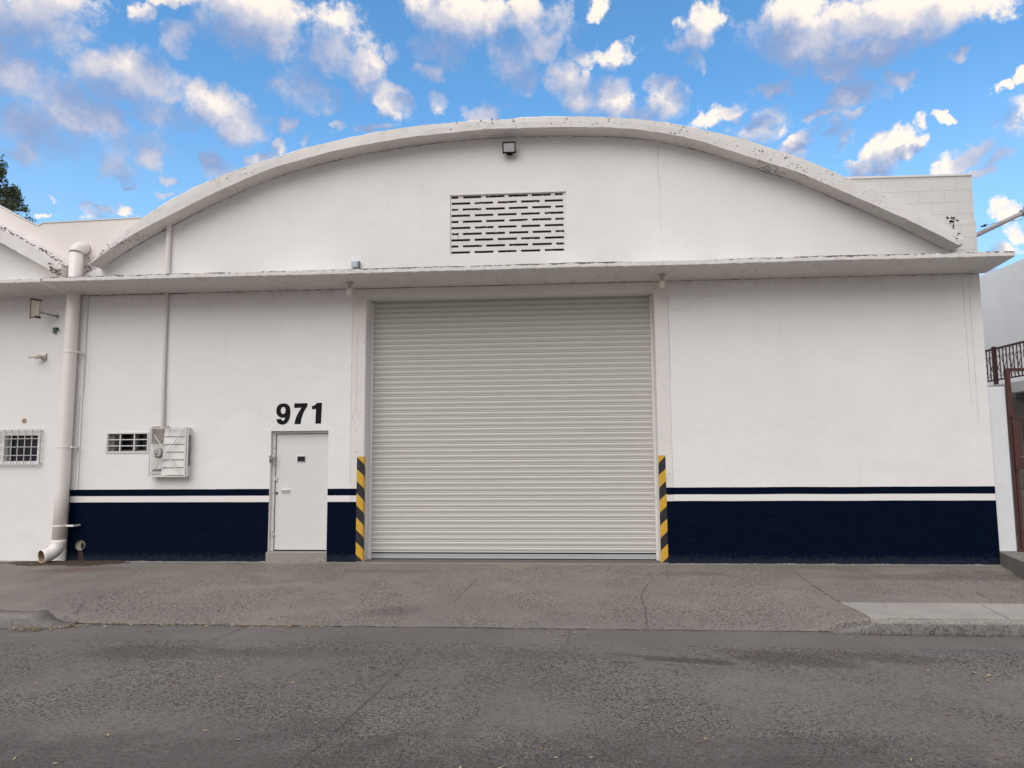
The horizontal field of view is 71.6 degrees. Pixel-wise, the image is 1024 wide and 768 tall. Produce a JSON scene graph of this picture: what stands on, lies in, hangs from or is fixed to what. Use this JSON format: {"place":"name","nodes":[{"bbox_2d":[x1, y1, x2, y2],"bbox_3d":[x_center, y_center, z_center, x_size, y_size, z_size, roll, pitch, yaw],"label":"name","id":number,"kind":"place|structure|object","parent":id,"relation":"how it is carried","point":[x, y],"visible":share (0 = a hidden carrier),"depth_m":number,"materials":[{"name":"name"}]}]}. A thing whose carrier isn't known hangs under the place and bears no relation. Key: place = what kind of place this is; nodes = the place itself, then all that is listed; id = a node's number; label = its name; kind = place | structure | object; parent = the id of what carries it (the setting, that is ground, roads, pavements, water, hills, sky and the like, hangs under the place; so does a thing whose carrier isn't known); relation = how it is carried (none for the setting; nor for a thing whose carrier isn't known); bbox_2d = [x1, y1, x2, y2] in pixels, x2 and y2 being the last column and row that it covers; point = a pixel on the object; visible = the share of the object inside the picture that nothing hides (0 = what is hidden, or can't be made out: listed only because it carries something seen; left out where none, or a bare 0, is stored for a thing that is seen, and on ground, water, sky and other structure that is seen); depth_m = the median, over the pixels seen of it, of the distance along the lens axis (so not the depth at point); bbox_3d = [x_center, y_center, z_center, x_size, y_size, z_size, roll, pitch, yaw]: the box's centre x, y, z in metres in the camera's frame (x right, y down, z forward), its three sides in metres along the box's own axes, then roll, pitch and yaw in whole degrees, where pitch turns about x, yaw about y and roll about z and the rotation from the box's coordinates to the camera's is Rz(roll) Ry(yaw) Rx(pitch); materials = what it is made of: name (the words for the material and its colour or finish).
{"place":"outdoors","nodes":[
{"label":"outdoors","id":0,"kind":"place"},
{"bbox_2d":[2,560,129,565],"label":"soil","id":1,"kind":"structure","parent":0,"point":[72,563],"depth_m":12.04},
{"bbox_2d":[0,637,1023,767],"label":"road","id":2,"kind":"structure","parent":0,"point":[788,707],"depth_m":5.45,"materials":[{"name":"asphalt"}]},
{"bbox_2d":[12,563,1013,767],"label":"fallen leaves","id":3,"kind":"object","parent":2,"relation":"on","point":[161,624],"visible":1,"depth_m":7.73,"materials":[{"name":"brown plant"}]},
{"bbox_2d":[0,561,1023,631],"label":"pavement","id":4,"kind":"structure","parent":0,"point":[649,596],"depth_m":9.50,"materials":[{"name":"concrete"}]},
{"bbox_2d":[0,205,141,560],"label":"warehouse","id":5,"kind":"structure","parent":4,"relation":"on","point":[32,254],"depth_m":12.76,"materials":[{"name":"white paint"}]},
{"bbox_2d":[7,435,37,460],"bbox_3d":[-8.766,1.156,12.775,0.630,0.460,0.040,-1,-6,4],"label":"window","id":6,"kind":"structure","parent":5,"relation":"in","point":[14,441],"depth_m":12.79,"materials":[{"name":"black glass"}]},
{"bbox_2d":[28,353,46,360],"bbox_3d":[-8.497,-0.496,12.706,0.286,0.134,0.131,5,-8,-45],"label":"security camera","id":7,"kind":"object","parent":5,"relation":"attached to","point":[39,356],"visible":1,"depth_m":12.68,"materials":[{"name":"white plastic"}]},
{"bbox_2d":[29,298,58,318],"bbox_3d":[-8.362,-1.317,12.691,0.092,0.370,0.464,-5,-7,41],"label":"wall floodlight","id":8,"kind":"object","parent":5,"relation":"attached to","point":[35,308],"depth_m":12.58,"materials":[{"name":"brown paint"}]},
{"bbox_2d":[38,242,90,562],"bbox_3d":[-7.819,0.231,12.489,0.393,5.686,0.527,-3,-6,27],"label":"drainpipe","id":9,"kind":"object","parent":5,"relation":"attached to","point":[78,251],"visible":1,"depth_m":12.44,"materials":[{"name":"metal"}]},
{"bbox_2d":[2,560,1021,763],"bbox_3d":[-1.129,2.680,8.114,16.780,0.158,7.606,-1,-6,4],"label":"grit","id":10,"kind":"object","parent":4,"relation":"on","point":[462,643],"visible":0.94,"depth_m":7.42,"materials":[{"name":"grey gravel"}]},
{"bbox_2d":[42,116,1014,564],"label":"warehouse","id":11,"kind":"structure","parent":4,"relation":"on","point":[518,356],"depth_m":12.27,"materials":[{"name":"white paint"}]},
{"bbox_2d":[75,296,88,486],"bbox_3d":[-7.680,0.122,12.663,0.064,3.440,0.018,2,-6,-23],"label":"cable","id":12,"kind":"object","parent":11,"relation":"attached to","point":[83,391],"visible":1,"depth_m":12.67,"materials":[{"name":"white metal"}]},
{"bbox_2d":[105,432,148,452],"bbox_3d":[-6.779,1.051,12.674,0.788,0.370,0.324,-1,-6,4],"label":"window","id":13,"kind":"structure","parent":11,"relation":"in","point":[120,442],"depth_m":12.61,"materials":[{"name":"white metal"}]},
{"bbox_2d":[150,426,167,473],"bbox_3d":[-6.195,1.157,12.415,0.290,0.830,0.108,-1,-6,4],"label":"electricity meter","id":14,"kind":"object","parent":11,"relation":"attached to","point":[156,452],"visible":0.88,"depth_m":12.44,"materials":[{"name":"paint"}]},
{"bbox_2d":[161,224,171,427],"bbox_3d":[-6.179,-1.122,12.638,0.116,3.811,0.110,-1,-6,4],"label":"conduit","id":15,"kind":"object","parent":11,"relation":"attached to","point":[168,248],"visible":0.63,"depth_m":12.62,"materials":[{"name":"metal"}]},
{"bbox_2d":[148,426,191,476],"bbox_3d":[-5.963,1.175,12.365,0.699,0.886,0.169,-1,-6,4],"label":"meter cage","id":16,"kind":"object","parent":11,"relation":"attached to","point":[178,447],"visible":1,"depth_m":12.34,"materials":[{"name":"white metal"}]},
{"bbox_2d":[268,455,275,462],"bbox_3d":[-4.178,1.298,12.334,0.100,0.135,0.100,-1,-6,4],"label":"padlock","id":17,"kind":"object","parent":11,"relation":"attached to","point":[271,459],"visible":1,"depth_m":12.30,"materials":[{"name":"metal"}]},
{"bbox_2d":[271,434,327,549],"bbox_3d":[-3.678,1.867,12.307,0.964,1.990,0.096,-1,-6,4],"label":"door","id":18,"kind":"structure","parent":11,"relation":"in","point":[301,477],"depth_m":12.31,"materials":[{"name":"metal"}]},
{"bbox_2d":[346,282,352,295],"bbox_3d":[-2.773,-1.620,12.122,0.122,0.240,0.122,-1,-6,4],"label":"canopy lamp","id":19,"kind":"object","parent":11,"relation":"attached to","point":[349,290],"visible":1,"depth_m":12.08,"materials":[{"name":"white plastic"}]},
{"bbox_2d":[351,261,359,268],"bbox_3d":[-2.752,-1.992,12.475,0.140,0.340,0.090,-1,-6,4],"label":"junction box","id":20,"kind":"object","parent":11,"relation":"on","point":[355,264],"visible":0.88,"depth_m":12.44,"materials":[{"name":"grey plastic"}]},
{"bbox_2d":[502,141,515,154],"bbox_3d":[-0.048,-4.124,12.431,0.230,0.198,0.188,-1,-6,4],"label":"floodlight","id":21,"kind":"object","parent":11,"relation":"attached to","point":[508,148],"visible":1,"depth_m":12.38,"materials":[{"name":"black paint"}]},
{"bbox_2d":[658,273,665,288],"bbox_3d":[2.482,-1.697,11.732,0.122,0.240,0.122,-1,-6,4],"label":"canopy lamp","id":22,"kind":"object","parent":11,"relation":"attached to","point":[662,283],"visible":1,"depth_m":11.69,"materials":[{"name":"white plastic"}]},
{"bbox_2d":[977,207,1023,236],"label":"metal pole","id":23,"kind":"object","parent":11,"relation":"on","point":[1020,213],"visible":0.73,"depth_m":12.71,"materials":[{"name":"metal"}]},
{"bbox_2d":[981,219,1021,226],"bbox_3d":[9.678,-3.083,12.595,2.640,0.533,0.052,-1,-6,4],"label":"wire","id":24,"kind":"object","parent":23,"relation":"attached to","point":[984,225],"visible":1,"depth_m":12.65,"materials":[{"name":"metal"}]},
{"bbox_2d":[840,602,1023,621],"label":"pavement slab","id":25,"kind":"structure","parent":4,"relation":"on","point":[872,611],"depth_m":7.97,"materials":[{"name":"concrete"}]},
{"bbox_2d":[0,0,1023,276],"label":"sky","id":26,"kind":"structure","parent":0,"point":[110,109],"materials":[{"name":"blue"}]},
{"bbox_2d":[372,552,655,553],"bbox_3d":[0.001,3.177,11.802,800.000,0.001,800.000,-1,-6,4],"label":"ground","id":27,"kind":"structure","parent":0,"point":[506,553],"depth_m":14.37,"materials":[{"name":"grey concrete"}]},
{"bbox_2d":[0,154,36,221],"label":"tree","id":28,"kind":"object","parent":27,"relation":"on","point":[14,202],"visible":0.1,"depth_m":25.03,"materials":[{"name":"green plant"}]},
{"bbox_2d":[0,623,1023,649],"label":"gutter","id":29,"kind":"object","parent":27,"relation":"on","point":[681,637],"visible":0.94,"depth_m":7.63,"materials":[{"name":"concrete"}]},
{"bbox_2d":[0,609,77,629],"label":"kerb","id":30,"kind":"structure","parent":29,"relation":"on","point":[19,620],"depth_m":8.12,"materials":[{"name":"concrete"}]},
{"bbox_2d":[827,618,1023,636],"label":"kerb","id":31,"kind":"structure","parent":29,"relation":"on","point":[955,627],"depth_m":7.51,"materials":[{"name":"concrete"}]},
{"bbox_2d":[1000,530,1023,578],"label":"entrance step","id":32,"kind":"object","parent":27,"relation":"on","point":[1012,561],"visible":0.12,"depth_m":10.79,"materials":[{"name":"concrete"}]},
{"bbox_2d":[980,259,1023,529],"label":"house","id":33,"kind":"structure","parent":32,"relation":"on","point":[1002,295],"depth_m":14.42,"materials":[{"name":"paint"}]},
{"bbox_2d":[988,387,1016,551],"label":"gate pillar","id":34,"kind":"structure","parent":32,"relation":"on","point":[1002,467],"depth_m":11.41,"materials":[{"name":"paint"}]},
{"bbox_2d":[1004,368,1023,551],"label":"gate","id":35,"kind":"structure","parent":34,"relation":"attached to","point":[1016,446],"depth_m":11.38,"materials":[{"name":"brown metal"}]}
]}

